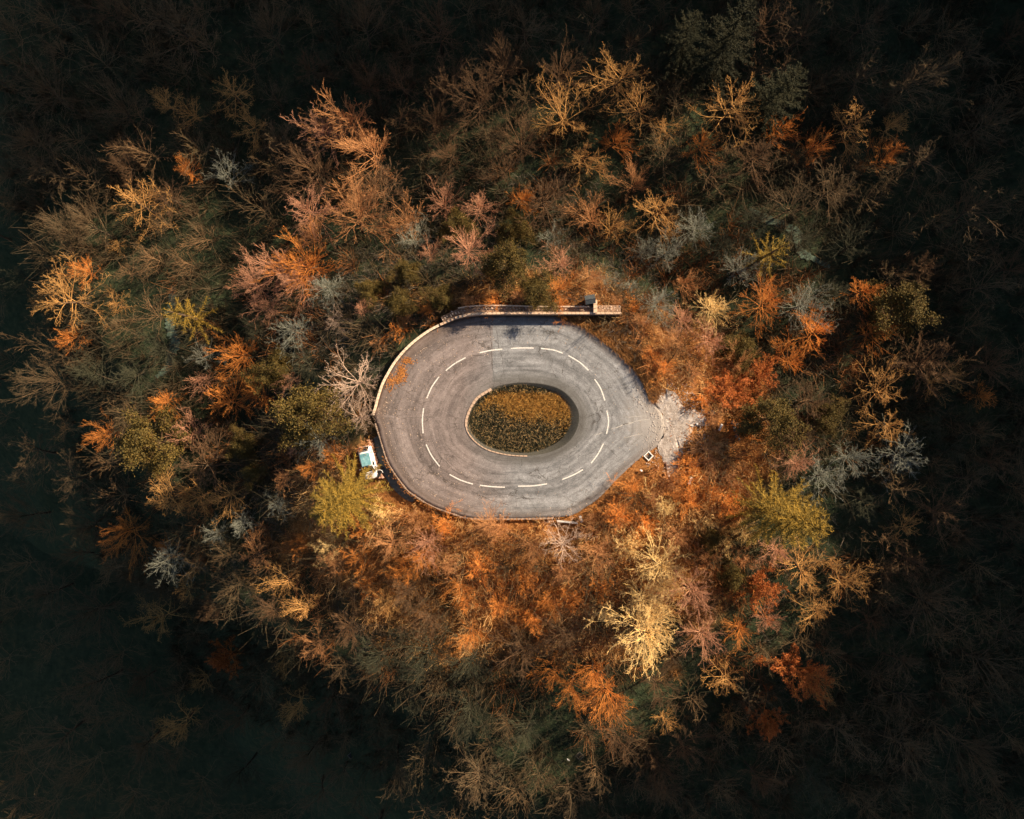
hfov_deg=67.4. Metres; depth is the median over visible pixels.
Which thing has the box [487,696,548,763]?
bare tree
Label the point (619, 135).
bare tree
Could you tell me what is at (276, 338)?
dark brush
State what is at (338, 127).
bare tree
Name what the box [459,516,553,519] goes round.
bottom wall
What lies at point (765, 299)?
bare tree
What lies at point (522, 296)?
bare shrub
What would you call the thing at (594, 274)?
bare tree
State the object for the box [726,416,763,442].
bare shrub
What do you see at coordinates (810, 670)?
leafy tree
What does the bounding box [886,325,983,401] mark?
bare tree
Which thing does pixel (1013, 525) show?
bare tree
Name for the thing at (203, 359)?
bare tree
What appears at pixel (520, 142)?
bare tree
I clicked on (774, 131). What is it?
bare tree
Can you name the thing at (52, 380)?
bare tree
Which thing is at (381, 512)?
bare shrub
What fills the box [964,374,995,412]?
bare tree
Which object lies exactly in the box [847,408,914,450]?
bare tree
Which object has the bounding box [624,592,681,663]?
bare tree
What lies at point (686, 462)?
bare shrub
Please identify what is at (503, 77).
bare tree
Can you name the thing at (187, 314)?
fir tree
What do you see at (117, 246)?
bare tree
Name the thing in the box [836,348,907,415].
bare tree
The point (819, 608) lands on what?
bare tree
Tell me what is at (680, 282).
bare tree
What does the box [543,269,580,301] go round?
bare tree
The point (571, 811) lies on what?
bare tree
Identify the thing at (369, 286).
evergreen tree
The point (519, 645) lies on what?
bare tree
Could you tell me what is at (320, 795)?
bare tree
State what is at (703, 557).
bare shrub
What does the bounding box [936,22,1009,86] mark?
bare tree
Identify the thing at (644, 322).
bare shrub
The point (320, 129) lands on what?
bare tree
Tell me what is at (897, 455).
bare tree
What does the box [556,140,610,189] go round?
bare tree
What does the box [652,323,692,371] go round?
bare tree
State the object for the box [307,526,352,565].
bare shrub
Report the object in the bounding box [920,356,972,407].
bare tree
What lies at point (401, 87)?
bare tree
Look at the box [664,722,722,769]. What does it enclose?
bare tree
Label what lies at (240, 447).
evergreen tree
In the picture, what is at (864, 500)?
bare tree
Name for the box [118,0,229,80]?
bare tree
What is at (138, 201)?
bare tree
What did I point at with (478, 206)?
bare tree
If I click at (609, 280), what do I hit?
bare tree
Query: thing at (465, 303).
bare shrub
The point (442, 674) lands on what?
thicket
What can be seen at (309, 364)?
bare tree
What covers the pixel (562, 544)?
bare tree
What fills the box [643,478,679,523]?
bare shrub
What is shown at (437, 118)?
bare tree
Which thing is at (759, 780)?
bare tree
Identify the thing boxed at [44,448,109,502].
bare tree
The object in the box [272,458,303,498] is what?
bare tree
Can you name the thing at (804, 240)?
bare tree
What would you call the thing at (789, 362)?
bare tree
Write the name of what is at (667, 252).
bare tree
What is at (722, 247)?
bare tree
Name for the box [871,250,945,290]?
bare tree
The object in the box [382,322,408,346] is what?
bare shrub
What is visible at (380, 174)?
bare tree
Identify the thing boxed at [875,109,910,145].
bare tree
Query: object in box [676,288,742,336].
bare tree
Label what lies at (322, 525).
bare shrub
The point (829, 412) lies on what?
evergreen tree
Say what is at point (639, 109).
bare tree
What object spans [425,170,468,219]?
bare tree
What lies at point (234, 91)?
bare tree
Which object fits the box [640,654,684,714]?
bare tree
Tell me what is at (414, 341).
curved wall
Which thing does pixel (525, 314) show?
parapet wall
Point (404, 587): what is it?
bare tree
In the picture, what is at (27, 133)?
bare tree
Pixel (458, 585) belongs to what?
bare tree
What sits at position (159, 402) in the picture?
bare tree
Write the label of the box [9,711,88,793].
bare tree
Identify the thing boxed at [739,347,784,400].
leafy tree
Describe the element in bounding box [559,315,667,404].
verge grass
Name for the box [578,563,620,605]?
bare shrub
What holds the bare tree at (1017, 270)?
on the ground at (26, 678)
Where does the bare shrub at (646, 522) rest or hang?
on the ground at (26, 678)
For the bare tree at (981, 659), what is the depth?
88.28 m
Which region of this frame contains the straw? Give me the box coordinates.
[467,384,570,452]
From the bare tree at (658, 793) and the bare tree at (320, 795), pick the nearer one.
the bare tree at (658, 793)
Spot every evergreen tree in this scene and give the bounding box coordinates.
[111,402,197,482]
[224,423,267,464]
[239,346,295,395]
[240,457,272,489]
[266,379,357,452]
[353,278,389,310]
[381,283,420,323]
[385,258,424,288]
[418,282,453,310]
[434,204,480,244]
[479,239,531,302]
[491,206,538,246]
[517,265,559,314]
[691,524,725,555]
[714,329,761,373]
[716,556,758,594]
[730,391,817,460]
[801,392,851,438]
[858,278,943,343]
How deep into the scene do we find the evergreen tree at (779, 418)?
86.15 m
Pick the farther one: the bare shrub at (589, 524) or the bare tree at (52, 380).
the bare tree at (52, 380)
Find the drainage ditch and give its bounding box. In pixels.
[374,435,416,501]
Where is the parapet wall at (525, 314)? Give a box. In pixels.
[440,312,620,325]
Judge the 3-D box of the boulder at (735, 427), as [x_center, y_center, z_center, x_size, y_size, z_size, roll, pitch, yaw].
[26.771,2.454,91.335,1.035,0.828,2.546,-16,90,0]
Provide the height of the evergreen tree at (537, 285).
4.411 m
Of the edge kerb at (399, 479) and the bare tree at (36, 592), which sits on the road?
the edge kerb at (399, 479)
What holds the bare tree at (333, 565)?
on the ground at (26, 678)
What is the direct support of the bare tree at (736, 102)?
on the ground at (26, 678)
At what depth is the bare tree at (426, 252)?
93.55 m
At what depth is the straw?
90.28 m
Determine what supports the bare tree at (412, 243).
on the ground at (26, 678)
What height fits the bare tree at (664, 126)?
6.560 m
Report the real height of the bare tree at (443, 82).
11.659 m
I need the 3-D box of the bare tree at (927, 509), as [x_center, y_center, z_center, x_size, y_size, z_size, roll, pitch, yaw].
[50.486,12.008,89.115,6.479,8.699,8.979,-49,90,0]
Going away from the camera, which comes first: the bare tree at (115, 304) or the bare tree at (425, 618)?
the bare tree at (425, 618)
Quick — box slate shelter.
[584,294,595,304]
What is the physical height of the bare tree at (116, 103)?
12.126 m
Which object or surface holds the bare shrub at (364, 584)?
on the ground at (26, 678)
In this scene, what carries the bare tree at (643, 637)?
on the ground at (26, 678)
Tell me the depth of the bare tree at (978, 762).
87.30 m
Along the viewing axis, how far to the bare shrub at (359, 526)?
90.73 m
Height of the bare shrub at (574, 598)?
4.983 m
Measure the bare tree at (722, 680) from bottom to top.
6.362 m
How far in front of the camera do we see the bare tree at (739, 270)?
93.24 m
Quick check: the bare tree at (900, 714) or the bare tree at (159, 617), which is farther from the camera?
the bare tree at (159, 617)
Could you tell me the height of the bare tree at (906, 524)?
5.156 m
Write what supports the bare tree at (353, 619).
on the ground at (26, 678)
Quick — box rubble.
[442,305,620,319]
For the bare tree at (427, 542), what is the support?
on the ground at (26, 678)
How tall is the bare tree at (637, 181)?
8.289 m
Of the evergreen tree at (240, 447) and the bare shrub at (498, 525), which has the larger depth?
the evergreen tree at (240, 447)
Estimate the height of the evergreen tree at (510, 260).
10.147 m
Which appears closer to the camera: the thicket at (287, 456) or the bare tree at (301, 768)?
the thicket at (287, 456)
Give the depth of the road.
90.00 m
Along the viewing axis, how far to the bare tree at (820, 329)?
90.59 m
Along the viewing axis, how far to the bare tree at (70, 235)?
98.28 m
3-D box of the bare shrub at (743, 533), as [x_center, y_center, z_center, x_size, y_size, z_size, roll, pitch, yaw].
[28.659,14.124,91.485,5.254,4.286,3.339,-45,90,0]
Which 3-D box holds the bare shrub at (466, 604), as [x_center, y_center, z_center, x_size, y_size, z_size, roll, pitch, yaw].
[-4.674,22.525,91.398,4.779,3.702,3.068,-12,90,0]
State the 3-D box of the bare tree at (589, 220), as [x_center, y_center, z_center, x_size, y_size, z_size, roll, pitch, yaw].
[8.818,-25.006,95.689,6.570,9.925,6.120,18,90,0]
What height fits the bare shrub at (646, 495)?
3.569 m
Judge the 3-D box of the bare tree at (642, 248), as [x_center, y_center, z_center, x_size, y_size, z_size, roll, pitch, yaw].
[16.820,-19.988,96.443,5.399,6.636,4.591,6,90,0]
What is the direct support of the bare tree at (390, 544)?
on the ground at (26, 678)
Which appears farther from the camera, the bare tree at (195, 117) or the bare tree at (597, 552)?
the bare tree at (195, 117)
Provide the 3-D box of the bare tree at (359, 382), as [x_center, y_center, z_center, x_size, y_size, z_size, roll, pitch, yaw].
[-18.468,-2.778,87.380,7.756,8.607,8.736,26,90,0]
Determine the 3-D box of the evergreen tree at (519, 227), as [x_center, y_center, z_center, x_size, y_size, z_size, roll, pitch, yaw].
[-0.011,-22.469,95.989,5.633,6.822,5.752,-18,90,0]
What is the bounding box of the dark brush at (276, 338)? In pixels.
[0,0,1023,818]
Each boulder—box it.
[575,751,583,760]
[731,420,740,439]
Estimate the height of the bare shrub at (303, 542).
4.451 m
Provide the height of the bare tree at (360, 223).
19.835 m
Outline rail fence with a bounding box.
[458,305,588,308]
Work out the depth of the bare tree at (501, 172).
95.40 m
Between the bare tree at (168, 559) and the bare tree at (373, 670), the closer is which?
the bare tree at (373, 670)
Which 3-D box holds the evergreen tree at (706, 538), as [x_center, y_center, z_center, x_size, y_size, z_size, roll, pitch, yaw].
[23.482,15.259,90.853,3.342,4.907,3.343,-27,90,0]
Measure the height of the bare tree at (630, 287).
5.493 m
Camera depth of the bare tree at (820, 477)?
89.46 m
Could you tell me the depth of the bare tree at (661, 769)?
89.66 m
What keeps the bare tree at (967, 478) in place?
on the ground at (26, 678)
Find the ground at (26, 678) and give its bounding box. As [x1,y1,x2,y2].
[0,0,1023,818]
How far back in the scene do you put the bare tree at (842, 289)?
91.74 m
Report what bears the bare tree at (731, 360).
on the ground at (26, 678)
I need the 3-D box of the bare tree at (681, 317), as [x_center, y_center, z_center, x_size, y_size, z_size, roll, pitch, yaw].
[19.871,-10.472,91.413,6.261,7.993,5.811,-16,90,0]
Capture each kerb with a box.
[375,423,458,515]
[465,388,526,456]
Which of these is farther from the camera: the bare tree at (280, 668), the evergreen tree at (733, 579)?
the bare tree at (280, 668)
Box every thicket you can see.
[0,0,1023,818]
[125,108,893,763]
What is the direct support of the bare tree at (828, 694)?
on the ground at (26, 678)
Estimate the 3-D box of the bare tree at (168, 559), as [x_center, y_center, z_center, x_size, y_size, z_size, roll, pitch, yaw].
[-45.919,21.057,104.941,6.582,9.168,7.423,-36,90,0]
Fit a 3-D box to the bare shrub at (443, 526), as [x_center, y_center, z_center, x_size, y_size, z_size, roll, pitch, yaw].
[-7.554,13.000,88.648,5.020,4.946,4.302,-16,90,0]
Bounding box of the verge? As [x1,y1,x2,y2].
[441,305,620,321]
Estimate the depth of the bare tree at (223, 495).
97.15 m
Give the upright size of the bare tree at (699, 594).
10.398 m
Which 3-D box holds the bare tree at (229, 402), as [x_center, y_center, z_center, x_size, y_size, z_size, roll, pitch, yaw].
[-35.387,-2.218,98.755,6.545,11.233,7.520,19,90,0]
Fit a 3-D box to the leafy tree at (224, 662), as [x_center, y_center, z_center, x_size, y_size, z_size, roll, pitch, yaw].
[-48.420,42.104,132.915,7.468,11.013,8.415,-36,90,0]
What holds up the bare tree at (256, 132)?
on the ground at (26, 678)
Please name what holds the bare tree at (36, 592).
on the ground at (26, 678)
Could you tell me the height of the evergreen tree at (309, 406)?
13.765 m
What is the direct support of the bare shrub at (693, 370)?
on the ground at (26, 678)
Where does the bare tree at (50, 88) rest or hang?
on the ground at (26, 678)
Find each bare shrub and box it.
[281,532,315,562]
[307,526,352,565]
[310,508,331,538]
[319,445,343,472]
[336,539,383,578]
[341,509,376,542]
[353,436,377,457]
[354,571,382,609]
[366,482,394,521]
[369,337,387,357]
[379,547,424,594]
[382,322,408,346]
[395,504,435,543]
[396,312,416,339]
[416,303,438,331]
[427,500,460,540]
[429,536,472,581]
[454,587,491,614]
[455,288,489,318]
[462,549,502,591]
[477,288,504,318]
[479,508,515,545]
[497,287,528,309]
[503,556,544,598]
[514,601,554,653]
[547,552,595,586]
[548,293,573,329]
[553,573,591,615]
[563,510,598,539]
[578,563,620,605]
[587,581,620,626]
[594,495,633,534]
[600,285,625,304]
[606,473,644,501]
[610,525,649,564]
[619,307,654,336]
[621,289,642,316]
[621,508,660,546]
[638,483,665,505]
[639,345,660,371]
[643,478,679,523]
[648,354,674,390]
[652,519,691,577]
[657,461,685,490]
[661,486,700,522]
[669,460,706,498]
[672,359,703,390]
[673,444,713,498]
[683,542,722,574]
[688,505,721,539]
[690,390,714,424]
[695,482,742,520]
[697,402,733,432]
[699,472,724,502]
[708,533,734,559]
[712,459,747,499]
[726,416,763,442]
[726,544,775,573]
[730,519,768,547]
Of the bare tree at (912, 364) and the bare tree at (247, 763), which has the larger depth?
the bare tree at (247, 763)
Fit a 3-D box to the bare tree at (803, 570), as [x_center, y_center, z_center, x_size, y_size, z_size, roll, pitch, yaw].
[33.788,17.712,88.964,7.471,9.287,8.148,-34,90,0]
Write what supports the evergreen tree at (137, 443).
on the ground at (26, 678)
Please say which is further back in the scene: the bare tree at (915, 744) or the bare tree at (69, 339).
the bare tree at (69, 339)
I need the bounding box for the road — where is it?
[374,316,664,517]
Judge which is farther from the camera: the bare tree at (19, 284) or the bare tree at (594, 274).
the bare tree at (19, 284)
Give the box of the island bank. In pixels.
[467,382,578,455]
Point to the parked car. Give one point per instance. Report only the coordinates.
(366, 458)
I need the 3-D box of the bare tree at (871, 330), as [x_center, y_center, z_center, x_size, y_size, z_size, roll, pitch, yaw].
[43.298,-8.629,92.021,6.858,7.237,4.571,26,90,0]
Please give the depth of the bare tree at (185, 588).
106.66 m
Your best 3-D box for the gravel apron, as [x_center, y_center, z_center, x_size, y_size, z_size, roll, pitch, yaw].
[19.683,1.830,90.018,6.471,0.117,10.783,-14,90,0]
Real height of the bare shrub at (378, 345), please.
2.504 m
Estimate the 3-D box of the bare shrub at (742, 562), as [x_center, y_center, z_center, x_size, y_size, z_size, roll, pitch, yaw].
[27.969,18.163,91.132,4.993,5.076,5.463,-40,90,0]
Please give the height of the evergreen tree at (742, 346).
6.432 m
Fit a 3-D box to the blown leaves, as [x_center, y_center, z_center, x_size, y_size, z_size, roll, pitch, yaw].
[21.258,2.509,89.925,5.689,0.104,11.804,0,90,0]
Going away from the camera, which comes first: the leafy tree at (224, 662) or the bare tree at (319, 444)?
the bare tree at (319, 444)
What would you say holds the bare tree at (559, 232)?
on the ground at (26, 678)
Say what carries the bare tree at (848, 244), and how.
on the ground at (26, 678)
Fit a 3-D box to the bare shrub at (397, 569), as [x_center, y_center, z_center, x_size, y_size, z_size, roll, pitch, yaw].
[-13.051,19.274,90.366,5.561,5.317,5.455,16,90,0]
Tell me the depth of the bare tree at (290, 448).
92.77 m
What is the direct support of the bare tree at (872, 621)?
on the ground at (26, 678)
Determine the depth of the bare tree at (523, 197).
95.60 m
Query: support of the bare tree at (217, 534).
on the ground at (26, 678)
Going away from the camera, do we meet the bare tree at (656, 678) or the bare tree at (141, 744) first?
the bare tree at (656, 678)
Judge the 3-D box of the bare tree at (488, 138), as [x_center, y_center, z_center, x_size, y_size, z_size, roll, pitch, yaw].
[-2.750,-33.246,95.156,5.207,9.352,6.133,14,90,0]
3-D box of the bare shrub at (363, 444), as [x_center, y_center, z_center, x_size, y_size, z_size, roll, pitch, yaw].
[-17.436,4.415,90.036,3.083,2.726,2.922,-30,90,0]
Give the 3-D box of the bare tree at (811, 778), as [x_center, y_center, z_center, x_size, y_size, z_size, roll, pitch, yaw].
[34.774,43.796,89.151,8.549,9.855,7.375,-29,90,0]
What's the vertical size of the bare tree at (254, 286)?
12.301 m
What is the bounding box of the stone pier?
[592,300,596,312]
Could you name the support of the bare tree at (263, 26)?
on the ground at (26, 678)
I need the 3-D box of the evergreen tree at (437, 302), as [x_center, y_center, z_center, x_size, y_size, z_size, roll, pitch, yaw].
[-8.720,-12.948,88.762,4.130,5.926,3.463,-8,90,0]
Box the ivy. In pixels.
[469,384,571,452]
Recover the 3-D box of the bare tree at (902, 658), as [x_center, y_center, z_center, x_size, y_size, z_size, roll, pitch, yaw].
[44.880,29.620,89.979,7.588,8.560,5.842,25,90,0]
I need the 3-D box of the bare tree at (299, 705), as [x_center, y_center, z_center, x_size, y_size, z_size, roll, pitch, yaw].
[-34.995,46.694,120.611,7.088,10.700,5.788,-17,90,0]
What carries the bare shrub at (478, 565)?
on the ground at (26, 678)
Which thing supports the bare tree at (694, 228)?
on the ground at (26, 678)
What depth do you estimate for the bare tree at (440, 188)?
97.44 m
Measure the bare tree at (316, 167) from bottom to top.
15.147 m
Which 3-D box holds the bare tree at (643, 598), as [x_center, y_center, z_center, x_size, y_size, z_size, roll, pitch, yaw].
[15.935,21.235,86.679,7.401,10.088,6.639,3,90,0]
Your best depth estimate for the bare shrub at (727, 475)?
89.82 m
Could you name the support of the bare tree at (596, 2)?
on the ground at (26, 678)
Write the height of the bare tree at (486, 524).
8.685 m
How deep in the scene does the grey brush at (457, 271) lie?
95.44 m
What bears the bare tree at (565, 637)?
on the ground at (26, 678)
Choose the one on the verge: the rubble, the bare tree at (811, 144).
the rubble
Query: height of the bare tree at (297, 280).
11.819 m
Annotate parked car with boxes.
[357,445,378,479]
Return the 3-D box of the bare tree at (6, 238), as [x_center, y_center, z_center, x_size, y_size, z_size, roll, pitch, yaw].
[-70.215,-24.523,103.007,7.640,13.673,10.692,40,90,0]
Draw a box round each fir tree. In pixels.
[161,295,222,343]
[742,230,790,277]
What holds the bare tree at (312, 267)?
on the ground at (26, 678)
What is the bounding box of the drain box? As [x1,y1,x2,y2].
[557,515,581,523]
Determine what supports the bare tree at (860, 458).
on the ground at (26, 678)
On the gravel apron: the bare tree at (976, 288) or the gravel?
the gravel
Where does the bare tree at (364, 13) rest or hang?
on the ground at (26, 678)
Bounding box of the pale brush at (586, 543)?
[271,258,796,685]
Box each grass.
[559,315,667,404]
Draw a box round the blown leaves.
[670,381,711,477]
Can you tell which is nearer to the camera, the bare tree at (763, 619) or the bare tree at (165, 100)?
the bare tree at (763, 619)
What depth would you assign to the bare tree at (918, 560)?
89.86 m
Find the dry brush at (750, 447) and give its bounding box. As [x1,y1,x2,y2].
[226,260,790,692]
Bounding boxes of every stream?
[155,287,180,377]
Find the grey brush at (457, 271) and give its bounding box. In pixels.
[199,145,895,720]
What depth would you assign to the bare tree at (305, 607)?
95.14 m
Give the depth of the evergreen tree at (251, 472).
96.48 m
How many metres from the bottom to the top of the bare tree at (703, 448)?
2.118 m
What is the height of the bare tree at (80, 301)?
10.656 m
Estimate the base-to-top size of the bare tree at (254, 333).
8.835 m
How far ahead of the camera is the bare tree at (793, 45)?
93.57 m
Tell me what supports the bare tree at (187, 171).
on the ground at (26, 678)
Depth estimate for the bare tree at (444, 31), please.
95.07 m
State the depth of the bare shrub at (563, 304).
89.00 m
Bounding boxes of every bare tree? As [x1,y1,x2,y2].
[0,29,95,137]
[0,113,67,184]
[0,204,24,270]
[0,261,43,309]
[0,347,78,423]
[5,138,90,198]
[8,427,67,492]
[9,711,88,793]
[15,559,90,626]
[27,285,54,315]
[30,252,110,334]
[32,186,100,255]
[34,581,129,650]
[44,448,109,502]
[48,321,88,355]
[49,530,97,574]
[59,336,136,397]
[59,492,115,549]
[62,256,102,291]
[62,636,144,736]
[64,185,116,251]
[76,55,159,134]
[78,408,121,452]
[97,506,158,581]
[98,131,151,192]
[104,284,135,315]
[104,350,164,418]
[105,238,126,258]
[107,176,177,243]
[117,709,178,788]
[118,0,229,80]
[119,591,194,640]
[124,584,166,620]
[137,319,192,383]
[143,535,207,587]
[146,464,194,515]
[147,86,186,120]
[147,176,199,219]
[147,390,186,422]
[150,695,203,746]
[153,533,182,554]
[163,405,213,450]
[172,569,203,603]
[173,94,206,134]
[173,151,202,183]
[173,418,248,501]
[173,475,211,521]
[182,340,230,369]
[185,371,223,402]
[186,666,214,692]
[197,588,232,628]
[198,476,247,527]
[198,737,271,809]
[199,513,230,548]
[200,147,258,187]
[203,331,261,385]
[203,362,254,416]
[207,66,255,124]
[225,103,267,164]
[226,243,291,307]
[230,243,299,296]
[230,505,268,545]
[238,367,273,412]
[238,521,283,572]
[239,294,291,333]
[240,306,282,350]
[241,586,292,624]
[242,0,305,58]
[250,555,304,596]
[255,115,318,167]
[256,137,346,208]
[260,215,341,304]
[266,486,296,520]
[267,314,321,364]
[268,722,334,785]
[269,367,300,395]
[269,646,301,679]
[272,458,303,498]
[273,257,325,330]
[275,685,314,728]
[275,753,339,818]
[278,583,323,620]
[280,101,351,164]
[282,339,324,391]
[284,174,344,251]
[289,438,306,460]
[291,416,335,461]
[293,207,331,252]
[296,459,329,486]
[297,81,373,156]
[297,615,333,667]
[298,274,355,313]
[315,163,412,264]
[315,343,381,420]
[316,112,397,200]
[318,545,360,578]
[326,309,352,330]
[328,603,388,657]
[339,387,387,433]
[340,0,404,49]
[348,50,388,108]
[350,156,429,226]
[351,293,380,320]
[353,617,418,684]
[363,517,420,562]
[367,577,409,618]
[371,740,426,808]
[373,607,455,690]
[381,191,430,248]
[383,55,426,105]
[385,571,431,628]
[387,681,444,720]
[393,0,464,73]
[394,209,434,257]
[398,598,445,643]
[405,543,448,581]
[406,525,447,574]
[412,81,465,146]
[418,48,496,116]
[418,133,472,188]
[418,233,454,263]
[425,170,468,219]
[426,678,500,764]
[427,165,470,204]
[430,61,507,139]
[434,569,478,608]
[441,736,514,808]
[442,624,512,681]
[445,219,496,275]
[447,616,488,662]
[456,190,504,229]
[465,499,505,543]
[466,18,523,94]
[468,143,523,185]
[472,116,510,162]
[478,617,549,686]
[486,576,519,622]
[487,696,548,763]
[496,1,561,68]
[496,96,557,163]
[504,183,541,217]
[512,171,581,247]
[516,531,548,572]
[528,239,580,287]
[528,653,564,690]
[530,66,603,137]
[532,612,589,656]
[534,585,572,622]
[536,23,603,96]
[536,218,568,256]
[538,513,597,569]
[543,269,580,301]
[546,765,608,818]
[552,0,610,55]
[554,665,605,721]
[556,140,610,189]
[560,185,608,234]
[566,656,609,691]
[567,533,626,579]
[572,41,648,111]
[575,264,607,299]
[576,674,635,744]
[583,584,677,681]
[594,119,644,164]
[594,201,638,246]
[596,712,655,765]
[597,271,626,293]
[598,77,654,134]
[601,152,653,201]
[617,277,647,300]
[619,565,688,631]
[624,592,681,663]
[624,746,684,814]
[625,525,691,584]
[626,236,660,262]
[629,188,680,249]
[633,762,700,818]
[634,558,692,597]
[637,285,685,333]
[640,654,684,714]
[641,225,684,273]
[650,116,687,146]
[650,707,680,736]
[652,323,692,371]
[655,565,716,623]
[663,299,699,336]
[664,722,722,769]
[671,206,716,256]
[672,267,710,306]
[674,604,733,668]
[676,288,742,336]
[676,426,724,485]
[678,75,763,151]
[681,126,723,173]
[683,316,728,368]
[684,228,742,271]
[701,651,743,697]
[711,202,778,258]
[716,335,759,378]
[719,613,754,655]
[719,703,750,735]
[720,246,772,287]
[730,273,792,342]
[731,133,787,196]
[735,0,808,64]
[737,742,793,800]
[750,595,785,633]
[754,536,791,569]
[755,168,818,228]
[760,106,807,160]
[766,0,832,60]
[768,440,820,479]
[768,531,840,597]
[769,329,818,375]
[773,302,836,358]
[773,376,831,430]
[777,745,844,818]
[778,280,839,332]
[781,419,814,447]
[783,212,829,263]
[786,154,860,225]
[788,581,835,631]
[793,122,848,175]
[796,273,859,323]
[797,452,847,505]
[799,711,882,773]
[807,661,849,707]
[811,215,876,261]
[818,99,875,167]
[821,439,876,491]
[823,44,904,110]
[826,557,883,609]
[832,486,888,527]
[835,276,888,316]
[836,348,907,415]
[841,319,898,358]
[841,595,888,649]
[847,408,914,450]
[854,660,932,745]
[854,711,939,787]
[856,128,907,175]
[859,414,928,491]
[862,635,924,687]
[870,44,972,114]
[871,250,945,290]
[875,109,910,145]
[879,132,960,201]
[880,502,925,539]
[882,542,933,584]
[884,553,984,661]
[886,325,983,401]
[904,476,982,544]
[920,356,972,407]
[928,176,1021,262]
[929,69,1023,170]
[934,445,1001,507]
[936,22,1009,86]
[939,719,1007,805]
[952,629,1023,705]
[956,244,1023,309]
[962,334,1023,389]
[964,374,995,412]
[972,436,1022,481]
[975,580,1023,651]
[982,239,1023,281]
[992,519,1023,544]
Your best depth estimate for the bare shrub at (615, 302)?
90.17 m
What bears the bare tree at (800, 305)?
on the ground at (26, 678)
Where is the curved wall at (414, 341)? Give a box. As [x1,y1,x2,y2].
[372,324,439,414]
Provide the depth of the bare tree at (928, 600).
87.92 m
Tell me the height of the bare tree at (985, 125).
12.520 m
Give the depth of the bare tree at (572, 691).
90.91 m
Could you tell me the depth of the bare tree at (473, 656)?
90.51 m
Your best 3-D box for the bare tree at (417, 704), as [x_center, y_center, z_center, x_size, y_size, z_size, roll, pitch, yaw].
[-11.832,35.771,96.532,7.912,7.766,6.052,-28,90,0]
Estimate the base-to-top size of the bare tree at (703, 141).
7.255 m
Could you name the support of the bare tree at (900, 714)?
on the ground at (26, 678)
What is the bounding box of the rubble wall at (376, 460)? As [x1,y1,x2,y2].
[368,439,384,478]
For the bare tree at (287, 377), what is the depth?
94.48 m
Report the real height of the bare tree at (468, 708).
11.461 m
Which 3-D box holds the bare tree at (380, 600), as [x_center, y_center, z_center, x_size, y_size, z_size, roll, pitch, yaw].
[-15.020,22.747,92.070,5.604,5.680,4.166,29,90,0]
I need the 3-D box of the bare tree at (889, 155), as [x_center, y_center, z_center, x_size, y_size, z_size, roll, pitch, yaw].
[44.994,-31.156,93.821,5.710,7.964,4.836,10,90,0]
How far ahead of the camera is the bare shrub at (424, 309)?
89.80 m
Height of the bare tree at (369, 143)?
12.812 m
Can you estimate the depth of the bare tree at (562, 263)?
90.44 m
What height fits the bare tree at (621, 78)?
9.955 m
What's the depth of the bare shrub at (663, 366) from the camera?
89.03 m
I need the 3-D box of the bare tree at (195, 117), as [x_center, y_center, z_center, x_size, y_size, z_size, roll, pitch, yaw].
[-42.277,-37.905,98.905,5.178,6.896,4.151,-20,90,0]
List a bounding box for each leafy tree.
[204,635,248,680]
[701,368,763,414]
[727,560,789,625]
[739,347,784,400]
[745,684,790,742]
[754,642,834,710]
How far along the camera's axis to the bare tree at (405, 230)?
96.47 m
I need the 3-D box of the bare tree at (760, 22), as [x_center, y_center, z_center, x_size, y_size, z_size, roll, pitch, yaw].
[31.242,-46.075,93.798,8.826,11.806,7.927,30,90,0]
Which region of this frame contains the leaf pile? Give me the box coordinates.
[381,356,417,392]
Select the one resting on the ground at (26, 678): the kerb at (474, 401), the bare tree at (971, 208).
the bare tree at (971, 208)
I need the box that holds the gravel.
[632,379,709,472]
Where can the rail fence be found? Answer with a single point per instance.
(516, 306)
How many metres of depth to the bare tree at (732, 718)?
91.75 m
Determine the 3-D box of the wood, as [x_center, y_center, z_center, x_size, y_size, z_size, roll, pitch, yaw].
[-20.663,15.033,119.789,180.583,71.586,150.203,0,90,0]
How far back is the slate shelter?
88.01 m
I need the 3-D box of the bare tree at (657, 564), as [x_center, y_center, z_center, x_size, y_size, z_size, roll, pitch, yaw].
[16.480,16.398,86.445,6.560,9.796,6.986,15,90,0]
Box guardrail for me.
[383,454,648,522]
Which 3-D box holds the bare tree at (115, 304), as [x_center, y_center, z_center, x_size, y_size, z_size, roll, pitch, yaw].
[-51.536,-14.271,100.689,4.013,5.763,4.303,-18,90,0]
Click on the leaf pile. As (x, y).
(401, 372)
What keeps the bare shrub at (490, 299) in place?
on the ground at (26, 678)
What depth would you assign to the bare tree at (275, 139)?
99.19 m
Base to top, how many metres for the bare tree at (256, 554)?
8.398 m
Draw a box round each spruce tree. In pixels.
[307,451,395,539]
[650,9,708,95]
[674,0,760,108]
[725,463,833,554]
[733,60,808,146]
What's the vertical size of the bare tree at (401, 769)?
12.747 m
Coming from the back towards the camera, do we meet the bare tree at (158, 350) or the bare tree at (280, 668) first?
the bare tree at (280, 668)
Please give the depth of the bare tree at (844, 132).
93.30 m
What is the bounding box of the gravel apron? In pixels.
[644,386,706,474]
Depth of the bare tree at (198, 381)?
101.23 m
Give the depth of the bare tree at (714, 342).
90.44 m
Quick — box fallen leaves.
[383,319,650,514]
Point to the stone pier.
(594, 307)
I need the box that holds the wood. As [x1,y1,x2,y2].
[0,0,1023,818]
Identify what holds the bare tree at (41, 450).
on the ground at (26, 678)

